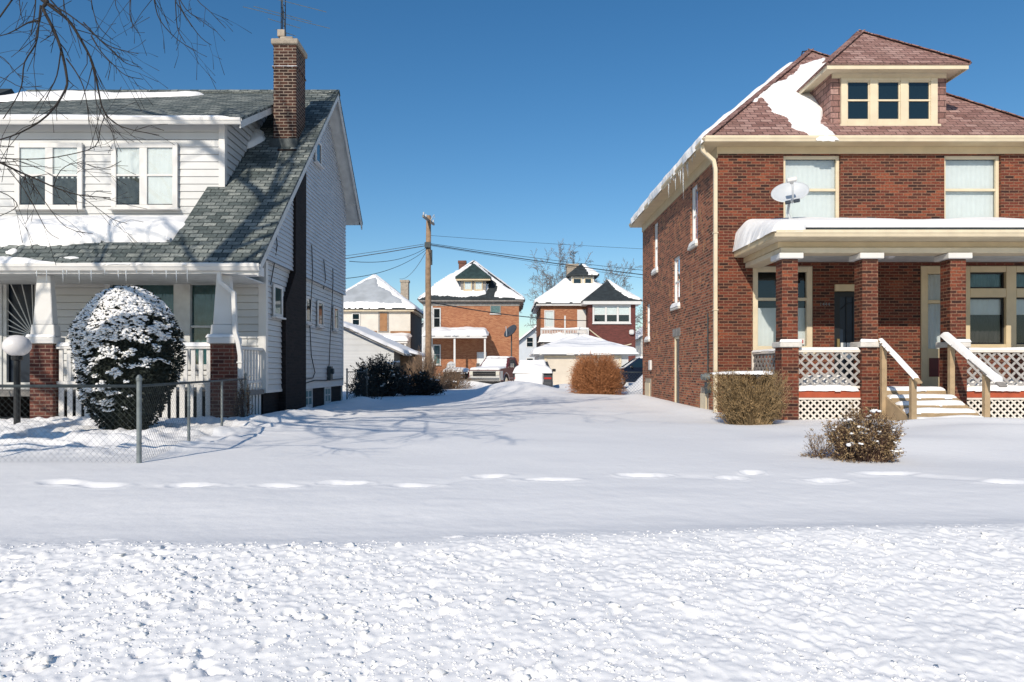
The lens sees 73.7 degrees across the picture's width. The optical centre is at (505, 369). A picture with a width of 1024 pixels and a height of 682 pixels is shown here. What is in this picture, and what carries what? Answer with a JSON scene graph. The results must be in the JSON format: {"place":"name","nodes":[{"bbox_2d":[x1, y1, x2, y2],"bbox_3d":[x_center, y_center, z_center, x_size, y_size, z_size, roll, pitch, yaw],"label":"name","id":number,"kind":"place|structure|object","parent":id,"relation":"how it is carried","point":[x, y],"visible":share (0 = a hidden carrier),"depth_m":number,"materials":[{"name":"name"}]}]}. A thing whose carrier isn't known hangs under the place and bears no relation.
{"place":"outdoors","nodes":[
{"label":"outdoors","id":0,"kind":"place"},
{"bbox_2d":[0,374,1023,681],"bbox_3d":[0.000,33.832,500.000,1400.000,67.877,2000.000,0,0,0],"label":"ground","id":1,"kind":"structure","parent":0,"point":[482,462],"depth_m":4.05,"materials":[{"name":"white snow"}]},
{"bbox_2d":[0,89,13,102],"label":"neighbour house","id":2,"kind":"structure","parent":1,"relation":"on","point":[6,91],"depth_m":20.25,"materials":[{"name":"white"}]},
{"bbox_2d":[2,335,31,424],"bbox_3d":[-8.440,0.417,11.800,0.430,2.025,0.430,0,0,0],"label":"yard lamp","id":3,"kind":"object","parent":1,"relation":"on","point":[16,347],"visible":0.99,"depth_m":11.75,"materials":[{"name":"white metal"}]},
{"bbox_2d":[0,372,246,462],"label":"chain link fence","id":4,"kind":"object","parent":1,"relation":"on","point":[138,385],"visible":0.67,"depth_m":7.40,"materials":[{"name":"metal"}]},
{"bbox_2d":[0,0,250,263],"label":"street tree","id":5,"kind":"object","parent":1,"relation":"on","point":[51,6],"visible":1,"depth_m":5.19,"materials":[{"name":"brown plant"}]},
{"bbox_2d":[65,284,186,429],"bbox_3d":[-6.083,-0.072,11.013,1.710,2.605,1.711,0,0,0],"label":"round bush","id":6,"kind":"object","parent":1,"relation":"on","point":[122,334],"visible":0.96,"depth_m":10.50,"materials":[{"name":"green plant"}]},
{"bbox_2d":[0,36,362,418],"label":"clapboard house","id":7,"kind":"structure","parent":1,"relation":"on","point":[234,260],"depth_m":15.13,"materials":[{"name":"white wood"}]},
{"bbox_2d":[0,284,35,388],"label":"door","id":8,"kind":"structure","parent":7,"relation":"in","point":[17,301],"depth_m":14.85,"materials":[{"name":"white wood"}]},
{"bbox_2d":[105,284,215,369],"bbox_3d":[-7.365,-0.970,14.797,2.550,1.960,0.145,0,0,0],"label":"window","id":9,"kind":"structure","parent":7,"relation":"in","point":[192,305],"depth_m":14.85,"materials":[{"name":"grey glass"}]},
{"bbox_2d":[272,283,285,319],"bbox_3d":[-5.117,-1.530,15.450,0.105,0.760,0.680,0,0,0],"label":"window","id":10,"kind":"structure","parent":7,"relation":"in","point":[277,289],"depth_m":15.45,"materials":[{"name":"white paint"}]},
{"bbox_2d":[245,0,329,37],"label":"roof aerial","id":11,"kind":"object","parent":7,"relation":"on","point":[281,32],"visible":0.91,"depth_m":16.94,"materials":[{"name":"black metal"}]},
{"bbox_2d":[306,388,312,407],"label":"basement window","id":12,"kind":"structure","parent":7,"relation":"in","point":[309,392],"depth_m":18.27,"materials":[{"name":"grey glass"}]},
{"bbox_2d":[306,295,314,325],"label":"window","id":13,"kind":"structure","parent":7,"relation":"in","point":[308,317],"depth_m":17.87,"materials":[{"name":"white paint"}]},
{"bbox_2d":[314,142,324,169],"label":"window","id":14,"kind":"structure","parent":7,"relation":"in","point":[318,152],"depth_m":18.51,"materials":[{"name":"white paint"}]},
{"bbox_2d":[316,300,326,328],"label":"window","id":15,"kind":"structure","parent":7,"relation":"in","point":[320,304],"depth_m":19.03,"materials":[{"name":"white paint"}]},
{"bbox_2d":[324,387,330,404],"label":"basement window","id":16,"kind":"structure","parent":7,"relation":"in","point":[327,390],"depth_m":20.07,"materials":[{"name":"grey glass"}]},
{"bbox_2d":[332,306,340,331],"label":"window","id":17,"kind":"structure","parent":7,"relation":"in","point":[335,309],"depth_m":20.73,"materials":[{"name":"white paint"}]},
{"bbox_2d":[229,376,254,416],"bbox_3d":[-5.045,0.595,13.039,0.567,1.100,0.588,0,0,0],"label":"creeper","id":18,"kind":"object","parent":1,"relation":"on","point":[242,405],"visible":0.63,"depth_m":13.02,"materials":[{"name":"green plant"}]},
{"bbox_2d":[346,368,367,399],"bbox_3d":[-4.950,0.642,22.800,0.061,1.375,1.329,0,0,18],"label":"chain link fence","id":19,"kind":"object","parent":1,"relation":"on","point":[347,384],"visible":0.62,"depth_m":22.46,"materials":[{"name":"metal"}]},
{"bbox_2d":[353,367,386,399],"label":"bare weeds","id":20,"kind":"object","parent":1,"relation":"on","point":[366,391],"visible":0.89,"depth_m":22.84,"materials":[{"name":"brown plant"}]},
{"bbox_2d":[345,350,412,396],"bbox_3d":[-4.844,0.236,26.521,2.742,1.968,2.320,0,0,-16],"label":"dark thicket","id":21,"kind":"object","parent":1,"relation":"on","point":[395,385],"visible":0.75,"depth_m":26.08,"materials":[{"name":"green"}]},
{"bbox_2d":[343,321,420,389],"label":"clapboard garage","id":22,"kind":"structure","parent":1,"relation":"on","point":[357,345],"depth_m":33.99,"materials":[{"name":"white"}]},
{"bbox_2d":[343,274,423,351],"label":"cream house","id":23,"kind":"structure","parent":1,"relation":"on","point":[377,304],"depth_m":60.00,"materials":[{"name":"paint"}]},
{"bbox_2d":[352,313,359,325],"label":"window","id":24,"kind":"structure","parent":23,"relation":"in","point":[355,316],"depth_m":59.98,"materials":[{"name":"white paint"}]},
{"bbox_2d":[378,312,388,331],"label":"window","id":25,"kind":"structure","parent":23,"relation":"in","point":[383,317],"depth_m":59.93,"materials":[{"name":"orange wood"}]},
{"bbox_2d":[400,349,424,375],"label":"garden shed","id":26,"kind":"structure","parent":1,"relation":"on","point":[403,359],"depth_m":36.00,"materials":[{"name":"brown wood"}]},
{"bbox_2d":[422,322,423,360],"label":"white house","id":27,"kind":"structure","parent":1,"relation":"on","point":[422,339],"depth_m":98.00,"materials":[{"name":"white paint"}]},
{"bbox_2d":[403,367,446,394],"bbox_3d":[-3.564,0.490,28.212,2.362,1.259,1.858,0,0,0],"label":"dark thicket","id":28,"kind":"object","parent":1,"relation":"on","point":[424,385],"visible":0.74,"depth_m":27.93,"materials":[{"name":"green"}]},
{"bbox_2d":[422,212,434,368],"bbox_3d":[-4.038,-3.369,36.500,0.578,9.801,2.014,0,0,0],"label":"utility pole","id":29,"kind":"object","parent":1,"relation":"on","point":[428,320],"visible":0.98,"depth_m":36.37,"materials":[{"name":"brown wood"}]},
{"bbox_2d":[346,246,422,258],"bbox_3d":[-26.018,-5.628,38.212,43.915,2.064,0.041,0,0,4],"label":"overhead wire","id":30,"kind":"object","parent":29,"relation":"hanging from","point":[383,252],"visible":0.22,"depth_m":36.68,"materials":[{"name":"black"}]},
{"bbox_2d":[346,244,422,255],"bbox_3d":[-26.018,-5.992,38.782,44.017,1.659,0.024,0,0,6],"label":"overhead wire","id":31,"kind":"object","parent":29,"relation":"hanging from","point":[382,250],"visible":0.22,"depth_m":36.76,"materials":[{"name":"black"}]},
{"bbox_2d":[346,248,427,278],"bbox_3d":[-4.615,-4.706,29.201,0.021,3.589,14.637,0,0,4],"label":"overhead wire","id":32,"kind":"object","parent":29,"relation":"hanging from","point":[386,270],"visible":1,"depth_m":26.96,"materials":[{"name":"black"}]},
{"bbox_2d":[349,247,426,262],"bbox_3d":[-4.565,-5.021,29.201,0.021,3.119,14.630,0,0,3],"label":"overhead wire","id":33,"kind":"object","parent":29,"relation":"hanging from","point":[390,260],"visible":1,"depth_m":27.73,"materials":[{"name":"black"}]},
{"bbox_2d":[431,302,586,320],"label":"overhead wire","id":34,"kind":"object","parent":29,"relation":"hanging from","point":[505,314],"visible":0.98,"depth_m":43.92,"materials":[{"name":"black"}]},
{"bbox_2d":[431,243,638,269],"bbox_3d":[19.607,-5.816,39.921,47.967,1.894,0.024,0,0,-8],"label":"overhead wire","id":35,"kind":"object","parent":29,"relation":"hanging from","point":[532,257],"visible":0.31,"depth_m":37.30,"materials":[{"name":"black"}]},
{"bbox_2d":[431,235,638,248],"bbox_3d":[19.607,-6.764,38.781,47.693,0.830,0.017,0,0,-5],"label":"overhead wire","id":36,"kind":"object","parent":29,"relation":"hanging from","point":[534,242],"visible":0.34,"depth_m":37.05,"materials":[{"name":"black"}]},
{"bbox_2d":[431,244,642,274],"bbox_3d":[19.606,-5.177,38.779,47.696,3.072,0.044,0,0,-5],"label":"overhead wire","id":37,"kind":"object","parent":29,"relation":"hanging from","point":[536,260],"visible":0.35,"depth_m":37.03,"materials":[{"name":"black"}]},
{"bbox_2d":[435,246,639,277],"bbox_3d":[19.607,-4.216,38.781,47.694,4.868,0.018,0,0,-5],"label":"overhead wire","id":38,"kind":"object","parent":29,"relation":"hanging from","point":[536,262],"visible":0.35,"depth_m":37.02,"materials":[{"name":"black"}]},
{"bbox_2d":[405,344,451,390],"bbox_3d":[-3.842,-0.011,32.900,2.496,2.503,2.373,0,0,28],"label":"brown brush","id":39,"kind":"object","parent":1,"relation":"on","point":[432,370],"visible":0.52,"depth_m":32.60,"materials":[{"name":"brown plant"}]},
{"bbox_2d":[447,362,455,367],"bbox_3d":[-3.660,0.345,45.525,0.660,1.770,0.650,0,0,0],"label":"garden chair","id":40,"kind":"object","parent":1,"relation":"on","point":[449,363],"visible":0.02,"depth_m":45.80,"materials":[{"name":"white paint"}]},
{"bbox_2d":[442,367,468,380],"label":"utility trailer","id":41,"kind":"object","parent":1,"relation":"on","point":[466,374],"visible":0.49,"depth_m":41.20,"materials":[{"name":"grey metal"}]},
{"bbox_2d":[437,364,474,388],"bbox_3d":[-2.671,0.406,34.523,2.452,1.548,2.148,0,0,0],"label":"brown brush","id":42,"kind":"object","parent":1,"relation":"on","point":[457,382],"visible":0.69,"depth_m":34.31,"materials":[{"name":"white"}]},
{"bbox_2d":[417,260,524,382],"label":"orange brick house","id":43,"kind":"structure","parent":1,"relation":"on","point":[465,338],"depth_m":54.00,"materials":[{"name":"brick"}]},
{"bbox_2d":[433,308,440,327],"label":"window","id":44,"kind":"structure","parent":43,"relation":"in","point":[436,311],"depth_m":53.99,"materials":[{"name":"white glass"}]},
{"bbox_2d":[433,345,440,365],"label":"window","id":45,"kind":"structure","parent":43,"relation":"in","point":[436,348],"depth_m":53.99,"materials":[{"name":"white glass"}]},
{"bbox_2d":[477,352,483,364],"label":"door","id":46,"kind":"structure","parent":43,"relation":"in","point":[480,355],"depth_m":53.91,"materials":[{"name":"white paint"}]},
{"bbox_2d":[490,302,500,314],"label":"window","id":47,"kind":"structure","parent":43,"relation":"in","point":[497,309],"depth_m":53.99,"materials":[{"name":"clear wood"}]},
{"bbox_2d":[468,356,517,383],"bbox_3d":[-0.271,0.116,41.619,2.390,1.867,5.502,0,0,21],"label":"pickup truck","id":48,"kind":"object","parent":1,"relation":"on","point":[493,369],"visible":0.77,"depth_m":39.55,"materials":[{"name":"red paint"}]},
{"bbox_2d":[504,325,516,356],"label":"satellite dish","id":49,"kind":"object","parent":1,"relation":"on","point":[510,330],"visible":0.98,"depth_m":49.96,"materials":[{"name":"metal"}]},
{"bbox_2d":[519,325,535,360],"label":"grey house","id":50,"kind":"structure","parent":1,"relation":"on","point":[527,342],"depth_m":92.00,"materials":[{"name":"white paint"}]},
{"bbox_2d":[526,337,533,346],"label":"window","id":51,"kind":"structure","parent":50,"relation":"in","point":[529,340],"depth_m":91.97,"materials":[{"name":"white paint"}]},
{"bbox_2d":[513,360,555,386],"bbox_3d":[1.394,0.311,32.966,2.080,1.537,4.600,0,0,4],"label":"snowed in car","id":52,"kind":"object","parent":1,"relation":"on","point":[538,371],"visible":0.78,"depth_m":30.77,"materials":[{"name":"grey paint"}]},
{"bbox_2d":[524,241,593,333],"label":"bare tree","id":53,"kind":"object","parent":1,"relation":"on","point":[551,278],"visible":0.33,"depth_m":74.56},
{"bbox_2d":[531,258,599,293],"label":"bare tree","id":54,"kind":"object","parent":1,"relation":"on","point":[552,277],"visible":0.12,"depth_m":89.48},
{"bbox_2d":[528,334,638,385],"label":"white garage","id":55,"kind":"structure","parent":1,"relation":"on","point":[558,355],"depth_m":42.97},
{"bbox_2d":[547,358,618,384],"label":"garage door","id":56,"kind":"structure","parent":55,"relation":"in","point":[561,365],"depth_m":42.97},
{"bbox_2d":[531,252,642,361],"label":"maroon bay house","id":57,"kind":"structure","parent":1,"relation":"on","point":[606,309],"depth_m":57.12,"materials":[{"name":"orange brick"}]},
{"bbox_2d":[544,310,554,327],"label":"window","id":58,"kind":"structure","parent":57,"relation":"in","point":[548,323],"depth_m":57.99,"materials":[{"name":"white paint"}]},
{"bbox_2d":[577,310,585,332],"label":"door","id":59,"kind":"structure","parent":57,"relation":"in","point":[581,314],"depth_m":57.90,"materials":[{"name":"white paint"}]},
{"bbox_2d":[592,305,630,323],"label":"window","id":60,"kind":"structure","parent":57,"relation":"in","point":[602,314],"depth_m":56.38,"materials":[{"name":"white paint"}]},
{"bbox_2d":[565,350,626,394],"bbox_3d":[3.675,0.274,27.500,2.565,2.234,2.288,0,0,0],"label":"orange bush","id":61,"kind":"object","parent":1,"relation":"on","point":[596,375],"visible":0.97,"depth_m":27.00,"materials":[{"name":"orange plant"}]},
{"bbox_2d":[596,258,642,333],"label":"bare tree","id":62,"kind":"object","parent":1,"relation":"on","point":[637,320],"visible":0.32,"depth_m":83.64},
{"bbox_2d":[619,356,642,386],"bbox_3d":[7.450,0.112,37.200,4.520,1.676,2.100,0,0,0],"label":"navy car","id":63,"kind":"object","parent":1,"relation":"on","point":[634,364],"visible":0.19,"depth_m":36.30,"materials":[{"name":"blue paint"}]},
{"bbox_2d":[620,369,642,394],"bbox_3d":[5.460,0.657,27.500,1.755,1.345,0.063,0,0,-7],"label":"chain link fence","id":64,"kind":"object","parent":1,"relation":"on","point":[627,377],"visible":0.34,"depth_m":27.45,"materials":[{"name":"metal"}]},
{"bbox_2d":[635,326,642,357],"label":"tan house","id":65,"kind":"structure","parent":1,"relation":"on","point":[639,343],"depth_m":89.06,"materials":[{"name":"beige paint"}]},
{"bbox_2d":[707,366,794,424],"bbox_3d":[4.629,0.522,12.949,1.422,1.186,1.096,0,0,0],"label":"clipped hedge","id":66,"kind":"object","parent":1,"relation":"on","point":[744,403],"visible":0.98,"depth_m":12.66,"materials":[{"name":"brown plant"}]},
{"bbox_2d":[800,428,841,458],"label":"dry stalks","id":67,"kind":"object","parent":1,"relation":"on","point":[822,453],"visible":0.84,"depth_m":7.96,"materials":[{"name":"brown plant"}]},
{"bbox_2d":[629,29,1023,420],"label":"brick house","id":68,"kind":"structure","parent":1,"relation":"on","point":[882,270],"depth_m":16.00,"materials":[{"name":"red brick"}]},
{"bbox_2d":[644,304,649,341],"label":"window","id":69,"kind":"structure","parent":68,"relation":"in","point":[647,339],"depth_m":23.99,"materials":[{"name":"white paint"}]},
{"bbox_2d":[645,378,650,395],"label":"basement window","id":70,"kind":"structure","parent":68,"relation":"in","point":[647,380],"depth_m":23.65,"materials":[{"name":"beige paint"}]},
{"bbox_2d":[651,222,657,275],"bbox_3d":[4.994,-4.015,22.625,0.187,1.710,0.770,0,0,0],"label":"window","id":71,"kind":"structure","parent":68,"relation":"in","point":[655,270],"depth_m":22.88,"materials":[{"name":"white paint"}]},
{"bbox_2d":[670,255,679,310],"bbox_3d":[4.994,-2.520,19.900,0.187,1.560,0.920,0,0,0],"label":"window","id":72,"kind":"structure","parent":68,"relation":"in","point":[676,305],"depth_m":20.06,"materials":[{"name":"white paint"}]},
{"bbox_2d":[673,328,679,402],"bbox_3d":[5.024,-0.090,19.865,0.112,2.200,0.870,0,0,0],"label":"door","id":73,"kind":"structure","parent":68,"relation":"in","point":[676,332],"depth_m":20.10,"materials":[{"name":"beige paint"}]},
{"bbox_2d":[687,185,697,250],"bbox_3d":[4.994,-4.035,18.040,0.187,1.670,0.760,0,0,0],"label":"window","id":74,"kind":"structure","parent":68,"relation":"in","point":[694,243],"depth_m":18.21,"materials":[{"name":"white paint"}]},
{"bbox_2d":[700,387,708,408],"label":"basement window","id":75,"kind":"structure","parent":68,"relation":"in","point":[704,397],"depth_m":16.99,"materials":[{"name":"beige paint"}]},
{"bbox_2d":[751,266,814,353],"bbox_3d":[6.505,-1.390,16.164,1.490,2.060,0.407,0,0,0],"label":"window","id":76,"kind":"structure","parent":68,"relation":"in","point":[764,278],"depth_m":16.17,"materials":[{"name":"beige paint"}]},
{"bbox_2d":[771,176,808,218],"bbox_3d":[6.120,-3.487,14.518,0.706,1.134,0.639,0,0,-9],"label":"satellite dish","id":77,"kind":"object","parent":68,"relation":"attached to","point":[790,191],"visible":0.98,"depth_m":14.67,"materials":[{"name":"white paint"}]},
{"bbox_2d":[784,156,838,217],"bbox_3d":[7.190,-4.107,16.199,1.420,1.895,0.377,0,0,0],"label":"window","id":78,"kind":"structure","parent":68,"relation":"in","point":[820,173],"depth_m":16.19,"materials":[{"name":"white glass"}]},
{"bbox_2d":[834,284,853,382],"bbox_3d":[8.185,-0.780,16.040,0.950,2.420,0.180,0,0,0],"label":"door","id":79,"kind":"structure","parent":68,"relation":"in","point":[843,301],"depth_m":16.08,"materials":[{"name":"black paint"}]},
{"bbox_2d":[921,266,939,386],"bbox_3d":[10.175,-0.995,16.062,0.890,2.850,0.184,0,0,0],"label":"door","id":80,"kind":"structure","parent":68,"relation":"in","point":[930,275],"depth_m":16.03,"materials":[{"name":"beige paint"}]},
{"bbox_2d":[944,156,998,218],"bbox_3d":[10.955,-4.107,16.199,1.410,1.895,0.377,0,0,0],"label":"window","id":81,"kind":"structure","parent":68,"relation":"in","point":[971,183],"depth_m":16.19,"materials":[{"name":"white glass"}]},
{"bbox_2d":[966,266,1023,352],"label":"window","id":82,"kind":"structure","parent":68,"relation":"in","point":[994,294],"depth_m":16.05,"materials":[{"name":"beige paint"}]},
{"bbox_2d":[820,402,908,463],"bbox_3d":[4.054,0.760,7.750,0.901,0.818,0.826,0,0,0],"label":"bush","id":83,"kind":"object","parent":1,"relation":"on","point":[853,439],"visible":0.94,"depth_m":7.58,"materials":[{"name":"brown plant"}]},
{"bbox_2d":[0,0,1023,337],"label":"sky","id":84,"kind":"structure","parent":0,"point":[541,122],"materials":[{"name":"blue"}]}
]}

